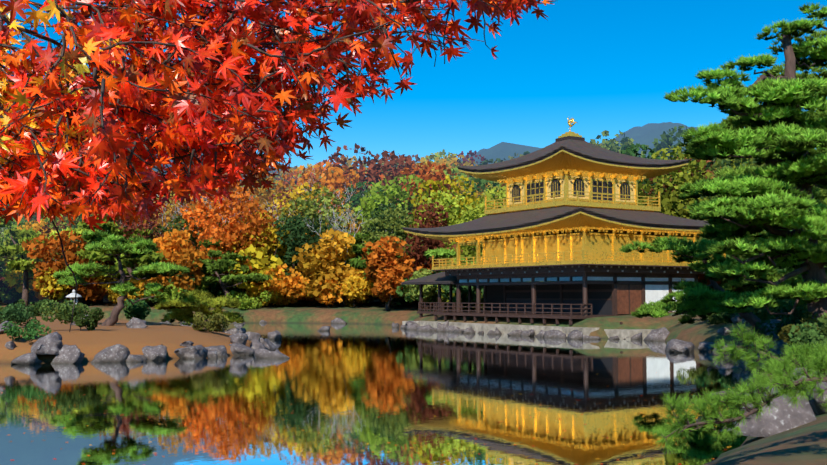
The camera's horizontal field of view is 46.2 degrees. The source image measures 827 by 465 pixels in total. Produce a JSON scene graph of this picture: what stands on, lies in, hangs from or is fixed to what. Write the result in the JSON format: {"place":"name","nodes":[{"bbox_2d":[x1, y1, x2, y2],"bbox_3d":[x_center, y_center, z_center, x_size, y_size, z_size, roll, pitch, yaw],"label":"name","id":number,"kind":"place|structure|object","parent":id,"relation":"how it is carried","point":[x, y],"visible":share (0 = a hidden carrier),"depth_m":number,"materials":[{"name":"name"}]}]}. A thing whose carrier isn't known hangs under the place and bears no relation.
{"place":"outdoors","nodes":[
{"label":"outdoors","id":0,"kind":"place"},
{"bbox_2d":[0,323,763,464],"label":"pond water","id":1,"kind":"structure","parent":0,"point":[345,394],"depth_m":19.33,"materials":[{"name":"liquid"}]},
{"bbox_2d":[174,345,207,358],"bbox_3d":[-7.559,4.140,33.242,1.181,0.550,1.231,2,-4,-32],"label":"island rock","id":2,"kind":"object","parent":1,"relation":"in","point":[196,352],"visible":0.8,"depth_m":32.87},
{"bbox_2d":[254,349,288,358],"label":"rock","id":3,"kind":"object","parent":1,"relation":"in","point":[266,354],"visible":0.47,"depth_m":33.21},
{"bbox_2d":[665,339,694,352],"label":"rock","id":4,"kind":"object","parent":1,"relation":"in","point":[677,346],"visible":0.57,"depth_m":36.80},
{"bbox_2d":[0,126,826,464],"bbox_3d":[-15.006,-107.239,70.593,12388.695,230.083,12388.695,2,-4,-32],"label":"ground","id":5,"kind":"structure","parent":0,"point":[804,444],"depth_m":39.56,"materials":[{"name":"soil"}]},
{"bbox_2d":[0,219,29,302],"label":"tree","id":6,"kind":"object","parent":5,"relation":"on","point":[6,237],"visible":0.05,"depth_m":99.08,"materials":[{"name":"green plant"}]},
{"bbox_2d":[0,273,34,300],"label":"bush","id":7,"kind":"object","parent":5,"relation":"on","point":[4,297],"visible":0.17,"depth_m":92.49,"materials":[{"name":"green plant"}]},
{"bbox_2d":[0,304,36,326],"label":"shrub","id":8,"kind":"object","parent":5,"relation":"on","point":[16,316],"visible":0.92,"depth_m":37.33,"materials":[{"name":"green plant"}]},
{"bbox_2d":[5,260,34,292],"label":"bush","id":9,"kind":"object","parent":5,"relation":"on","point":[10,280],"visible":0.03,"depth_m":88.12,"materials":[{"name":"green plant"}]},
{"bbox_2d":[1,319,51,340],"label":"shrub","id":10,"kind":"object","parent":5,"relation":"on","point":[31,331],"visible":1,"depth_m":31.50,"materials":[{"name":"green plant"}]},
{"bbox_2d":[11,353,42,364],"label":"island rock","id":11,"kind":"object","parent":5,"relation":"on","point":[28,359],"visible":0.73,"depth_m":30.18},
{"bbox_2d":[0,228,55,300],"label":"tree","id":12,"kind":"object","parent":5,"relation":"on","point":[7,242],"visible":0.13,"depth_m":90.80,"materials":[{"name":"green plant"}]},
{"bbox_2d":[4,220,56,278],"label":"tree","id":13,"kind":"object","parent":5,"relation":"on","point":[30,225],"visible":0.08,"depth_m":93.90,"materials":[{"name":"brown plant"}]},
{"bbox_2d":[0,216,62,305],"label":"shore pine","id":14,"kind":"object","parent":5,"relation":"on","point":[24,265],"visible":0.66,"depth_m":84.95,"materials":[{"name":"green plant"}]},
{"bbox_2d":[17,299,55,315],"bbox_3d":[-21.264,4.234,54.492,2.075,1.089,2.053,2,-4,-28],"label":"shrub","id":15,"kind":"object","parent":5,"relation":"on","point":[36,306],"visible":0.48,"depth_m":54.26,"materials":[{"name":"green plant"}]},
{"bbox_2d":[31,332,62,354],"bbox_3d":[-11.746,3.541,31.084,1.022,0.705,1.099,2,-4,-32],"label":"shore rock","id":16,"kind":"object","parent":5,"relation":"on","point":[50,344],"visible":0.97,"depth_m":30.80,"materials":[{"name":"stone"}]},
{"bbox_2d":[39,215,84,252],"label":"tree","id":17,"kind":"object","parent":5,"relation":"on","point":[53,227],"visible":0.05,"depth_m":92.21,"materials":[{"name":"brown plant"}]},
{"bbox_2d":[21,230,111,308],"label":"autumn tree","id":18,"kind":"object","parent":5,"relation":"on","point":[85,292],"visible":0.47,"depth_m":80.15,"materials":[{"name":"brown plant"}]},
{"bbox_2d":[51,344,84,363],"bbox_3d":[-11.039,3.924,30.977,1.040,0.687,0.871,-1,-4,9],"label":"island rock","id":19,"kind":"object","parent":5,"relation":"on","point":[71,354],"visible":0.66,"depth_m":30.72,"materials":[{"name":"stone"}]},
{"bbox_2d":[39,299,104,330],"bbox_3d":[-11.967,2.949,34.281,2.262,1.205,1.258,0,-4,1],"label":"shrub","id":20,"kind":"object","parent":5,"relation":"on","point":[64,314],"visible":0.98,"depth_m":34.09,"materials":[{"name":"green plant"}]},
{"bbox_2d":[34,263,124,300],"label":"autumn tree","id":21,"kind":"object","parent":5,"relation":"on","point":[49,277],"visible":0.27,"depth_m":79.17,"materials":[{"name":"yellow plant"}]},
{"bbox_2d":[48,216,126,302],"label":"tree","id":22,"kind":"object","parent":5,"relation":"on","point":[79,231],"visible":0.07,"depth_m":84.15,"materials":[{"name":"green plant"}]},
{"bbox_2d":[90,344,129,362],"bbox_3d":[-9.870,3.970,31.710,1.243,0.696,1.323,1,-4,-10],"label":"island rock","id":23,"kind":"object","parent":5,"relation":"on","point":[116,353],"visible":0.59,"depth_m":31.24,"materials":[{"name":"stone"}]},
{"bbox_2d":[52,229,189,325],"bbox_3d":[-11.956,2.028,39.209,6.107,4.373,3.504,0,-4,0],"label":"pine tree","id":24,"kind":"object","parent":5,"relation":"on","point":[111,245],"visible":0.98,"depth_m":39.36,"materials":[{"name":"green plant"}]},
{"bbox_2d":[74,220,167,301],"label":"shore pine","id":25,"kind":"object","parent":5,"relation":"on","point":[110,228],"visible":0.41,"depth_m":77.93,"materials":[{"name":"green plant"}]},
{"bbox_2d":[96,210,170,282],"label":"tree","id":26,"kind":"object","parent":5,"relation":"on","point":[139,226],"visible":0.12,"depth_m":81.43,"materials":[{"name":"brown plant"}]},
{"bbox_2d":[122,298,150,319],"bbox_3d":[-12.415,3.543,43.650,1.258,1.213,2.262,1,-4,-20],"label":"shrub","id":27,"kind":"object","parent":5,"relation":"on","point":[140,308],"visible":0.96,"depth_m":43.16,"materials":[{"name":"green plant"}]},
{"bbox_2d":[126,317,146,327],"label":"island rock","id":28,"kind":"object","parent":5,"relation":"on","point":[133,322],"visible":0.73,"depth_m":37.21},
{"bbox_2d":[127,273,161,302],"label":"bush","id":29,"kind":"object","parent":5,"relation":"on","point":[138,283],"visible":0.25,"depth_m":77.84,"materials":[{"name":"brown plant"}]},
{"bbox_2d":[112,265,195,303],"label":"autumn tree","id":30,"kind":"object","parent":5,"relation":"on","point":[152,300],"visible":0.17,"depth_m":77.91,"materials":[{"name":"brown plant"}]},
{"bbox_2d":[142,344,166,360],"bbox_3d":[-8.664,4.055,32.361,0.794,0.592,0.865,2,-4,-32],"label":"island rock","id":31,"kind":"object","parent":5,"relation":"on","point":[154,353],"visible":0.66,"depth_m":32.16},
{"bbox_2d":[141,229,206,299],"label":"autumn tree","id":32,"kind":"object","parent":5,"relation":"on","point":[183,255],"visible":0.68,"depth_m":77.10,"materials":[{"name":"brown plant"}]},
{"bbox_2d":[147,211,220,262],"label":"tree","id":33,"kind":"object","parent":5,"relation":"on","point":[179,227],"visible":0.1,"depth_m":83.43,"materials":[{"name":"orange plant"}]},
{"bbox_2d":[159,282,208,302],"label":"bush","id":34,"kind":"object","parent":5,"relation":"on","point":[166,296],"visible":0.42,"depth_m":76.37,"materials":[{"name":"green plant"}]},
{"bbox_2d":[150,188,222,252],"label":"tree","id":35,"kind":"object","parent":5,"relation":"on","point":[169,215],"visible":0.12,"depth_m":94.03,"materials":[{"name":"brown plant"}]},
{"bbox_2d":[153,289,244,325],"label":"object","id":36,"kind":"object","parent":5,"relation":"on","point":[194,301],"visible":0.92,"depth_m":41.65,"materials":[{"name":"green plant"}]},
{"bbox_2d":[191,312,229,331],"bbox_3d":[-7.938,3.501,37.717,1.596,0.819,1.614,2,-4,-23],"label":"shrub","id":37,"kind":"object","parent":5,"relation":"on","point":[214,324],"visible":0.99,"depth_m":37.61,"materials":[{"name":"green plant"}]},
{"bbox_2d":[205,345,227,356],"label":"island rock","id":38,"kind":"object","parent":5,"relation":"on","point":[221,350],"visible":0.51,"depth_m":33.98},
{"bbox_2d":[200,283,244,297],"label":"bush","id":39,"kind":"object","parent":5,"relation":"on","point":[212,289],"visible":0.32,"depth_m":81.90,"materials":[{"name":"green plant"}]},
{"bbox_2d":[179,182,280,290],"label":"tree","id":40,"kind":"object","parent":5,"relation":"on","point":[209,224],"visible":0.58,"depth_m":82.22,"materials":[{"name":"brown plant"}]},
{"bbox_2d":[191,237,272,307],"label":"shore pine","id":41,"kind":"object","parent":5,"relation":"on","point":[218,267],"visible":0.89,"depth_m":77.76,"materials":[{"name":"green plant"}]},
{"bbox_2d":[229,333,247,344],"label":"shore rock","id":42,"kind":"object","parent":5,"relation":"on","point":[242,338],"visible":0.78,"depth_m":35.56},
{"bbox_2d":[229,343,254,354],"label":"island rock","id":43,"kind":"object","parent":5,"relation":"on","point":[238,349],"visible":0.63,"depth_m":34.88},
{"bbox_2d":[226,290,270,309],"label":"bush","id":44,"kind":"object","parent":5,"relation":"on","point":[245,301],"visible":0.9,"depth_m":77.74,"materials":[{"name":"green plant"}]},
{"bbox_2d":[229,245,287,292],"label":"maple tree","id":45,"kind":"object","parent":5,"relation":"on","point":[258,261],"visible":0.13,"depth_m":79.81,"materials":[{"name":"yellow plant"}]},
{"bbox_2d":[222,212,295,284],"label":"tree","id":46,"kind":"object","parent":5,"relation":"on","point":[268,245],"visible":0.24,"depth_m":83.58,"materials":[{"name":"plant"}]},
{"bbox_2d":[245,285,284,306],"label":"bush","id":47,"kind":"object","parent":5,"relation":"on","point":[273,298],"visible":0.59,"depth_m":80.21,"materials":[{"name":"brown plant"}]},
{"bbox_2d":[241,268,292,305],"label":"bush","id":48,"kind":"object","parent":5,"relation":"on","point":[265,287],"visible":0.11,"depth_m":80.88,"materials":[{"name":"yellow plant"}]},
{"bbox_2d":[246,176,288,216],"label":"tree","id":49,"kind":"object","parent":5,"relation":"on","point":[266,195],"visible":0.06,"depth_m":103.25,"materials":[{"name":"brown plant"}]},
{"bbox_2d":[0,0,554,331],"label":"maple tree","id":50,"kind":"object","parent":5,"relation":"on","point":[72,129],"visible":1,"depth_m":2.31,"materials":[{"name":"red plant"}]},
{"bbox_2d":[269,188,314,223],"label":"tree","id":51,"kind":"object","parent":5,"relation":"on","point":[284,201],"depth_m":97.22,"materials":[{"name":"brown plant"}]},
{"bbox_2d":[270,214,337,305],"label":"tree","id":52,"kind":"object","parent":5,"relation":"on","point":[297,227],"visible":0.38,"depth_m":82.32,"materials":[{"name":"green plant"}]},
{"bbox_2d":[267,187,354,303],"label":"tree","id":53,"kind":"object","parent":5,"relation":"on","point":[309,203],"visible":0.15,"depth_m":86.17,"materials":[{"name":"green plant"}]},
{"bbox_2d":[276,159,347,191],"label":"tree","id":54,"kind":"object","parent":5,"relation":"on","point":[323,162],"visible":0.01,"depth_m":161.87,"materials":[{"name":"brown plant"}]},
{"bbox_2d":[267,182,361,260],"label":"tree","id":55,"kind":"object","parent":5,"relation":"on","point":[295,195],"visible":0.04,"depth_m":91.20,"materials":[{"name":"yellow plant"}]},
{"bbox_2d":[275,162,359,223],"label":"tree","id":56,"kind":"object","parent":5,"relation":"on","point":[335,181],"visible":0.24,"depth_m":105.75,"materials":[{"name":"brown plant"}]},
{"bbox_2d":[264,263,373,306],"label":"bush","id":57,"kind":"object","parent":5,"relation":"on","point":[289,286],"visible":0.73,"depth_m":78.92,"materials":[{"name":"brown plant"}]},
{"bbox_2d":[295,242,354,305],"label":"autumn tree","id":58,"kind":"object","parent":5,"relation":"on","point":[316,262],"visible":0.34,"depth_m":79.35,"materials":[{"name":"brown plant"}]},
{"bbox_2d":[291,228,369,306],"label":"autumn tree","id":59,"kind":"object","parent":5,"relation":"on","point":[347,270],"visible":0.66,"depth_m":79.05,"materials":[{"name":"yellow plant"}]},
{"bbox_2d":[306,205,391,305],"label":"tree","id":60,"kind":"object","parent":5,"relation":"on","point":[344,304],"visible":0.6,"depth_m":81.07,"materials":[{"name":"green plant"}]},
{"bbox_2d":[320,181,384,232],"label":"tree","id":61,"kind":"object","parent":5,"relation":"on","point":[354,196],"visible":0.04,"depth_m":101.76,"materials":[{"name":"green plant"}]},
{"bbox_2d":[341,270,381,306],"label":"bush","id":62,"kind":"object","parent":5,"relation":"on","point":[354,292],"visible":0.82,"depth_m":77.83,"materials":[{"name":"yellow plant"}]},
{"bbox_2d":[326,143,419,213],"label":"tree","id":63,"kind":"object","parent":5,"relation":"on","point":[392,157],"visible":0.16,"depth_m":112.00,"materials":[{"name":"brown plant"}]},
{"bbox_2d":[347,231,403,304],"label":"autumn tree","id":64,"kind":"object","parent":5,"relation":"on","point":[359,242],"visible":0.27,"depth_m":80.96,"materials":[{"name":"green plant"}]},
{"bbox_2d":[343,234,416,307],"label":"autumn tree","id":65,"kind":"object","parent":5,"relation":"on","point":[361,264],"visible":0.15,"depth_m":78.84,"materials":[{"name":"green plant"}]},
{"bbox_2d":[356,203,412,302],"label":"tree","id":66,"kind":"object","parent":5,"relation":"on","point":[385,207],"visible":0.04,"depth_m":84.47,"materials":[{"name":"brown plant"}]},
{"bbox_2d":[353,174,428,231],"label":"tree","id":67,"kind":"object","parent":5,"relation":"on","point":[380,197],"visible":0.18,"depth_m":92.80,"materials":[{"name":"green plant"}]},
{"bbox_2d":[361,207,422,305],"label":"tree","id":68,"kind":"object","parent":5,"relation":"on","point":[395,212],"visible":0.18,"depth_m":80.57,"materials":[{"name":"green plant"}]},
{"bbox_2d":[361,236,424,310],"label":"autumn tree","id":69,"kind":"object","parent":5,"relation":"on","point":[385,274],"visible":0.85,"depth_m":73.58,"materials":[{"name":"brown plant"}]},
{"bbox_2d":[399,202,450,307],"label":"tree","id":70,"kind":"object","parent":5,"relation":"on","point":[418,249],"visible":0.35,"depth_m":75.53,"materials":[{"name":"red plant"}]},
{"bbox_2d":[390,161,459,217],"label":"tree","id":71,"kind":"object","parent":5,"relation":"on","point":[429,175],"visible":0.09,"depth_m":99.76,"materials":[{"name":"yellow green leaf"},{"name":"brown bark"}]},
{"bbox_2d":[404,268,446,308],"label":"bush","id":72,"kind":"object","parent":5,"relation":"on","point":[423,273],"visible":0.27,"depth_m":70.84,"materials":[{"name":"green plant"}]},
{"bbox_2d":[396,276,473,303],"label":"bush","id":73,"kind":"object","parent":5,"relation":"on","point":[399,291],"visible":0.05,"depth_m":71.82,"materials":[{"name":"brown plant"}]},
{"bbox_2d":[406,190,467,261],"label":"tree","id":74,"kind":"object","parent":5,"relation":"on","point":[447,201],"visible":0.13,"depth_m":79.25,"materials":[{"name":"green plant"}]},
{"bbox_2d":[416,153,475,167],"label":"tree","id":75,"kind":"object","parent":5,"relation":"on","point":[422,160],"visible":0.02,"depth_m":201.42,"materials":[{"name":"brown plant"}]},
{"bbox_2d":[405,175,490,244],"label":"tree","id":76,"kind":"object","parent":5,"relation":"on","point":[468,199],"visible":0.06,"depth_m":82.08,"materials":[{"name":"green plant"}]},
{"bbox_2d":[424,246,481,271],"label":"shore pine","id":77,"kind":"object","parent":5,"relation":"on","point":[441,253],"visible":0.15,"depth_m":69.22,"materials":[{"name":"green plant"}]},
{"bbox_2d":[434,285,482,307],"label":"bush","id":78,"kind":"object","parent":5,"relation":"on","point":[463,290],"visible":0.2,"depth_m":66.98,"materials":[{"name":"green plant"}]},
{"bbox_2d":[437,285,482,308],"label":"bush","id":79,"kind":"object","parent":5,"relation":"on","point":[464,295],"visible":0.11,"depth_m":68.32,"materials":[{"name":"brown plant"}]},
{"bbox_2d":[433,163,493,194],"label":"tree","id":80,"kind":"object","parent":5,"relation":"on","point":[457,171],"visible":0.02,"depth_m":137.96,"materials":[{"name":"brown plant"}]},
{"bbox_2d":[449,150,485,167],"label":"tree","id":81,"kind":"object","parent":5,"relation":"on","point":[471,157],"visible":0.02,"depth_m":241.84,"materials":[{"name":"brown plant"}]},
{"bbox_2d":[438,200,505,272],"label":"tree","id":82,"kind":"object","parent":5,"relation":"on","point":[468,251],"visible":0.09,"depth_m":69.93,"materials":[{"name":"green plant"}]},
{"bbox_2d":[462,174,501,197],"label":"tree","id":83,"kind":"object","parent":5,"relation":"on","point":[481,183],"depth_m":98.33,"materials":[{"name":"green plant"}]},
{"bbox_2d":[470,185,505,220],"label":"tree","id":84,"kind":"object","parent":5,"relation":"on","point":[493,191],"visible":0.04,"depth_m":72.42,"materials":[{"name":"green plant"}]},
{"bbox_2d":[401,132,725,339],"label":"golden pavilion","id":85,"kind":"structure","parent":5,"relation":"on","point":[505,268],"depth_m":54.62,"materials":[{"name":"gold metal"}]},
{"bbox_2d":[402,139,708,243],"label":"golden pavilion roofs","id":86,"kind":"structure","parent":85,"relation":"attached to","point":[577,155],"depth_m":54.73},
{"bbox_2d":[590,130,651,158],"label":"tree","id":87,"kind":"object","parent":5,"relation":"on","point":[611,146],"visible":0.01,"depth_m":153.13,"materials":[{"name":"green plant"}]},
{"bbox_2d":[617,143,695,200],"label":"tree","id":88,"kind":"object","parent":5,"relation":"on","point":[637,149],"depth_m":79.60,"materials":[{"name":"green plant"}]},
{"bbox_2d":[643,327,669,340],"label":"shore rock","id":89,"kind":"object","parent":5,"relation":"on","point":[660,334],"visible":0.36,"depth_m":45.84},
{"bbox_2d":[652,125,694,159],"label":"tree","id":90,"kind":"object","parent":5,"relation":"on","point":[668,138],"visible":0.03,"depth_m":153.36,"materials":[{"name":"green plant"}]},
{"bbox_2d":[638,145,711,219],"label":"tree","id":91,"kind":"object","parent":5,"relation":"on","point":[671,202],"visible":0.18,"depth_m":65.19,"materials":[{"name":"green plant"}]},
{"bbox_2d":[640,157,720,212],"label":"tree","id":92,"kind":"object","parent":5,"relation":"on","point":[665,186],"visible":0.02,"depth_m":68.50,"materials":[{"name":"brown plant"}]},
{"bbox_2d":[618,234,769,355],"bbox_3d":[8.552,2.271,28.524,5.208,4.487,3.478,0,-4,-4],"label":"leaning pine","id":93,"kind":"object","parent":5,"relation":"on","point":[701,300],"visible":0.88,"depth_m":27.95,"materials":[{"name":"green plant"}]},
{"bbox_2d":[657,238,758,293],"bbox_3d":[18.700,1.869,62.455,13.607,6.069,8.712,2,-4,-24],"label":"tree","id":94,"kind":"object","parent":5,"relation":"on","point":[741,289],"visible":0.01,"depth_m":61.30,"materials":[{"name":"green plant"}]},
{"bbox_2d":[675,158,757,292],"bbox_3d":[21.274,-0.154,63.800,8.004,10.028,7.003,-2,-4,25],"label":"tree","id":95,"kind":"object","parent":5,"relation":"on","point":[727,164],"visible":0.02,"depth_m":64.06,"materials":[{"name":"green plant"}]},
{"bbox_2d":[705,312,735,324],"bbox_3d":[13.024,3.536,40.906,1.596,0.793,1.614,0,-4,-3],"label":"shrub","id":96,"kind":"object","parent":5,"relation":"on","point":[725,317],"visible":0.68,"depth_m":40.61,"materials":[{"name":"green plant"}]},
{"bbox_2d":[708,158,765,258],"bbox_3d":[21.984,-0.061,60.401,6.593,9.638,7.628,3,-5,-42],"label":"tree","id":97,"kind":"object","parent":5,"relation":"on","point":[714,165],"visible":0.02,"depth_m":60.49,"materials":[{"name":"green plant"}]},
{"bbox_2d":[651,322,826,456],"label":"pine foliage","id":98,"kind":"object","parent":5,"relation":"on","point":[781,368],"visible":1,"depth_m":7.17,"materials":[{"name":"green plant"}]},
{"bbox_2d":[663,2,826,324],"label":"pine foliage","id":99,"kind":"object","parent":5,"relation":"on","point":[794,139],"visible":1,"depth_m":23.46,"materials":[{"name":"green plant"}]},
{"bbox_2d":[737,352,772,370],"bbox_3d":[10.031,3.919,28.153,1.412,0.859,1.132,0,-4,-4],"label":"shore rock","id":100,"kind":"object","parent":5,"relation":"on","point":[742,364],"visible":0.08,"depth_m":27.88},
{"bbox_2d":[687,29,826,296],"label":"pine tree","id":101,"kind":"object","parent":5,"relation":"on","point":[818,194],"visible":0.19,"depth_m":31.60,"materials":[{"name":"green plant"}]},
{"bbox_2d":[720,387,816,436],"bbox_3d":[4.293,2.155,11.717,1.094,0.529,0.889,-3,-5,41],"label":"rock","id":102,"kind":"object","parent":5,"relation":"on","point":[784,416],"visible":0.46,"depth_m":11.47,"materials":[{"name":"stone"}]},
{"bbox_2d":[753,314,804,339],"bbox_3d":[10.707,2.760,27.569,2.316,0.934,1.483,-3,-5,38],"label":"shrub","id":103,"kind":"object","parent":5,"relation":"on","point":[784,321],"visible":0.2,"depth_m":28.11,"materials":[{"name":"green plant"}]},
{"bbox_2d":[764,333,796,357],"bbox_3d":[10.984,3.318,28.414,1.147,0.706,1.150,0,-4,-3],"label":"bank rock","id":104,"kind":"object","parent":5,"relation":"on","point":[778,345],"visible":0.24,"depth_m":28.03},
{"bbox_2d":[781,306,807,321],"bbox_3d":[12.617,2.605,29.822,2.513,1.325,1.397,2,-4,-29],"label":"shrub","id":105,"kind":"object","parent":5,"relation":"on","point":[799,311],"visible":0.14,"depth_m":29.50,"materials":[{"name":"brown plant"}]},
{"bbox_2d":[778,311,826,344],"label":"shrub","id":106,"kind":"object","parent":5,"relation":"on","point":[786,330],"visible":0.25,"depth_m":23.61,"materials":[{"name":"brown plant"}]},
{"bbox_2d":[788,322,826,358],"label":"shrub","id":107,"kind":"object","parent":5,"relation":"on","point":[806,335],"visible":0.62,"depth_m":18.12,"materials":[{"name":"green plant"}]},
{"bbox_2d":[805,381,826,414],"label":"rock","id":108,"kind":"object","parent":5,"relation":"on","point":[816,407],"visible":0.36,"depth_m":12.09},
{"bbox_2d":[810,313,826,340],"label":"shrub","id":109,"kind":"object","parent":5,"relation":"on","point":[822,321],"visible":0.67,"depth_m":20.00,"materials":[{"name":"green plant"}]},
{"bbox_2d":[1,0,826,168],"label":"sky","id":110,"kind":"structure","parent":0,"point":[609,65],"materials":[{"name":"blue"}]},
{"bbox_2d":[211,122,697,163],"bbox_3d":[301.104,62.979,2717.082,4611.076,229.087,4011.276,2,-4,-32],"label":"mountain terrain","id":111,"kind":"structure","parent":0,"point":[651,131],"depth_m":1081.65,"materials":[{"name":"plant"}]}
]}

